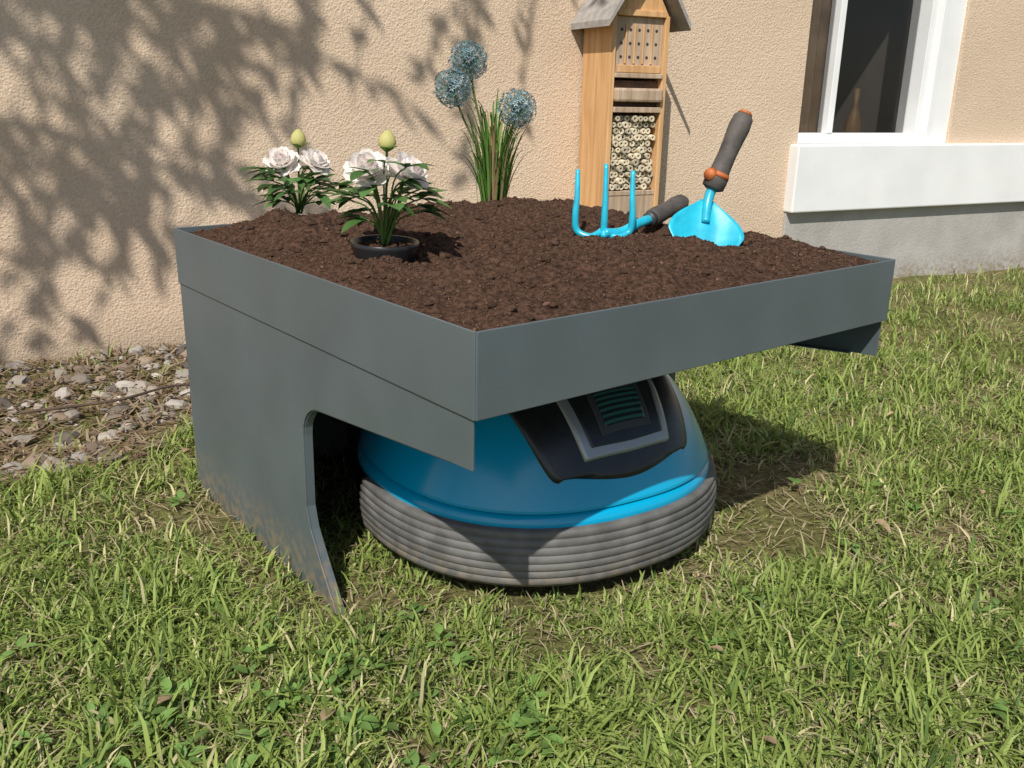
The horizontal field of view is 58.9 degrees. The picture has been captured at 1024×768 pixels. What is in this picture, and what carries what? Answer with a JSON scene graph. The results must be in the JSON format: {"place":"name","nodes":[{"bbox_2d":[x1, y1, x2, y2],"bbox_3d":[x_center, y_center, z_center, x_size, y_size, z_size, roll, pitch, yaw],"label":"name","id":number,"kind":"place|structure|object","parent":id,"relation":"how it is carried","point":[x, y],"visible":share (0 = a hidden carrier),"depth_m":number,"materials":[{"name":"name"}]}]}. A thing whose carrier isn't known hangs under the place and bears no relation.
{"place":"outdoors","nodes":[
{"label":"outdoors","id":0,"kind":"place"},
{"bbox_2d":[0,263,1023,767],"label":"ground","id":1,"kind":"structure","parent":0,"point":[756,497],"depth_m":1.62,"materials":[{"name":"green plant"}]},
{"bbox_2d":[0,341,192,477],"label":"gravel bed","id":2,"kind":"object","parent":1,"relation":"on","point":[62,392],"visible":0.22,"depth_m":2.24,"materials":[{"name":"stone"}]},
{"bbox_2d":[0,342,191,484],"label":"wood chips","id":3,"kind":"object","parent":2,"relation":"on","point":[71,402],"visible":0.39,"depth_m":2.21,"materials":[{"name":"brown wood"}]},
{"bbox_2d":[20,384,189,413],"bbox_3d":[-0.936,0.031,2.207,0.465,0.017,0.039,-10,21,-32],"label":"fallen twig","id":4,"kind":"object","parent":2,"relation":"on","point":[85,404],"visible":0.75,"depth_m":2.16,"materials":[{"name":"brown wood"}]},
{"bbox_2d":[0,0,812,364],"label":"wall","id":5,"kind":"structure","parent":1,"relation":"on","point":[134,134],"depth_m":2.70,"materials":[{"name":"paint"}]},
{"bbox_2d":[799,0,831,132],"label":"shutter","id":6,"kind":"object","parent":5,"relation":"attached to","point":[815,60],"depth_m":3.73,"materials":[{"name":"brown wood"}]},
{"bbox_2d":[0,345,1023,767],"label":"dry straw","id":7,"kind":"object","parent":1,"relation":"on","point":[198,519],"visible":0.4,"depth_m":1.45,"materials":[{"name":"beige plant"}]},
{"bbox_2d":[0,362,1023,767],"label":"lawn weeds","id":8,"kind":"object","parent":1,"relation":"on","point":[362,720],"visible":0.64,"depth_m":1.12,"materials":[{"name":"green plant"}]},
{"bbox_2d":[347,374,716,586],"bbox_3d":[0.040,0.076,1.645,0.646,0.348,0.634,-10,21,-31],"label":"robot lawn mower","id":9,"kind":"object","parent":1,"relation":"on","point":[607,483],"visible":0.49,"depth_m":1.39,"materials":[{"name":"blue plastic"}]},
{"bbox_2d":[173,223,895,612],"bbox_3d":[-0.002,0.011,1.632,0.841,0.531,0.924,-13,22,-37],"label":"planter box","id":10,"kind":"object","parent":1,"relation":"on","point":[285,363],"visible":0.63,"depth_m":1.29,"materials":[{"name":"metal"}]},
{"bbox_2d":[188,196,877,331],"bbox_3d":[0.002,-0.259,1.546,0.834,0.060,0.916,-13,22,-37],"label":"soil bed","id":11,"kind":"object","parent":10,"relation":"in","point":[506,261],"visible":0.88,"depth_m":1.31,"materials":[{"name":"brown soil"}]},
{"bbox_2d":[238,129,353,213],"bbox_3d":[-0.398,-0.392,1.676,0.238,0.153,0.240,-13,22,-37],"label":"peony plant","id":12,"kind":"object","parent":11,"relation":"on","point":[281,161],"visible":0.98,"depth_m":1.66,"materials":[{"name":"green plant"}]},
{"bbox_2d":[322,129,451,264],"bbox_3d":[-0.181,-0.254,1.301,0.185,0.212,0.201,3,18,6],"label":"peony plant","id":13,"kind":"object","parent":11,"relation":"on","point":[367,171],"visible":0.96,"depth_m":1.28,"materials":[{"name":"green plant"}]},
{"bbox_2d":[433,40,549,201],"bbox_3d":[-0.039,-0.557,1.946,0.259,0.337,0.235,-5,19,-19],"label":"allium plant","id":14,"kind":"object","parent":11,"relation":"on","point":[492,167],"visible":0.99,"depth_m":1.92,"materials":[{"name":"green plant"}]},
{"bbox_2d":[572,164,688,237],"bbox_3d":[0.222,-0.316,1.560,0.256,0.124,0.071,-10,21,-32],"label":"hand cultivator","id":15,"kind":"object","parent":11,"relation":"on","point":[662,212],"visible":0.94,"depth_m":1.52,"materials":[{"name":"blue metal"}]},
{"bbox_2d":[668,109,752,246],"bbox_3d":[0.342,-0.310,1.499,0.158,0.276,0.092,-13,22,-37],"label":"hand trowel","id":16,"kind":"object","parent":11,"relation":"on","point":[707,217],"visible":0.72,"depth_m":1.51,"materials":[{"name":"blue metal"}]},
{"bbox_2d":[154,411,986,743],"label":"fallen leaves","id":17,"kind":"object","parent":1,"relation":"on","point":[324,717],"visible":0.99,"depth_m":1.17,"materials":[{"name":"plant"}]},
{"bbox_2d":[571,0,691,217],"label":"insect hotel","id":18,"kind":"structure","parent":1,"relation":"on","point":[625,56],"depth_m":3.04,"materials":[{"name":"brown wood"}]},
{"bbox_2d":[781,202,1023,278],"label":"plinth","id":19,"kind":"structure","parent":1,"relation":"on","point":[941,240],"depth_m":4.11,"materials":[{"name":"grey concrete"}]},
{"bbox_2d":[895,0,1023,142],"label":"wall","id":20,"kind":"structure","parent":19,"relation":"on","point":[987,104],"depth_m":4.00,"materials":[{"name":"paint"}]},
{"bbox_2d":[832,0,912,132],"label":"window pane","id":21,"kind":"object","parent":20,"relation":"attached to","point":[874,46],"depth_m":4.63,"materials":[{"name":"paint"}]},
{"bbox_2d":[783,143,1023,212],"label":"window sill","id":22,"kind":"structure","parent":20,"relation":"attached to","point":[821,177],"depth_m":3.87,"materials":[{"name":"white concrete"}]},
{"bbox_2d":[797,132,906,142],"bbox_3d":[1.416,-1.042,3.837,0.665,0.041,0.050,-8,20,-25],"label":"window frame bottom","id":23,"kind":"object","parent":22,"relation":"on","point":[804,137],"depth_m":3.82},
{"bbox_2d":[844,89,861,132],"bbox_3d":[1.489,-1.169,3.946,0.068,0.220,0.070,-13,22,-37],"label":"vase","id":24,"kind":"object","parent":22,"relation":"on","point":[853,122],"visible":0.73,"depth_m":3.93,"materials":[{"name":"brown ceramic"}]},
{"bbox_2d":[895,0,967,142],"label":"window frame","id":25,"kind":"object","parent":20,"relation":"attached to","point":[924,23],"visible":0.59,"depth_m":3.89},
{"bbox_2d":[921,0,950,143],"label":"window frame edge","id":26,"kind":"object","parent":25,"relation":"attached to","point":[936,66],"depth_m":3.85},
{"bbox_2d":[817,0,847,132],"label":"window mullion","id":27,"kind":"structure","parent":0,"point":[832,61],"depth_m":3.68}
]}

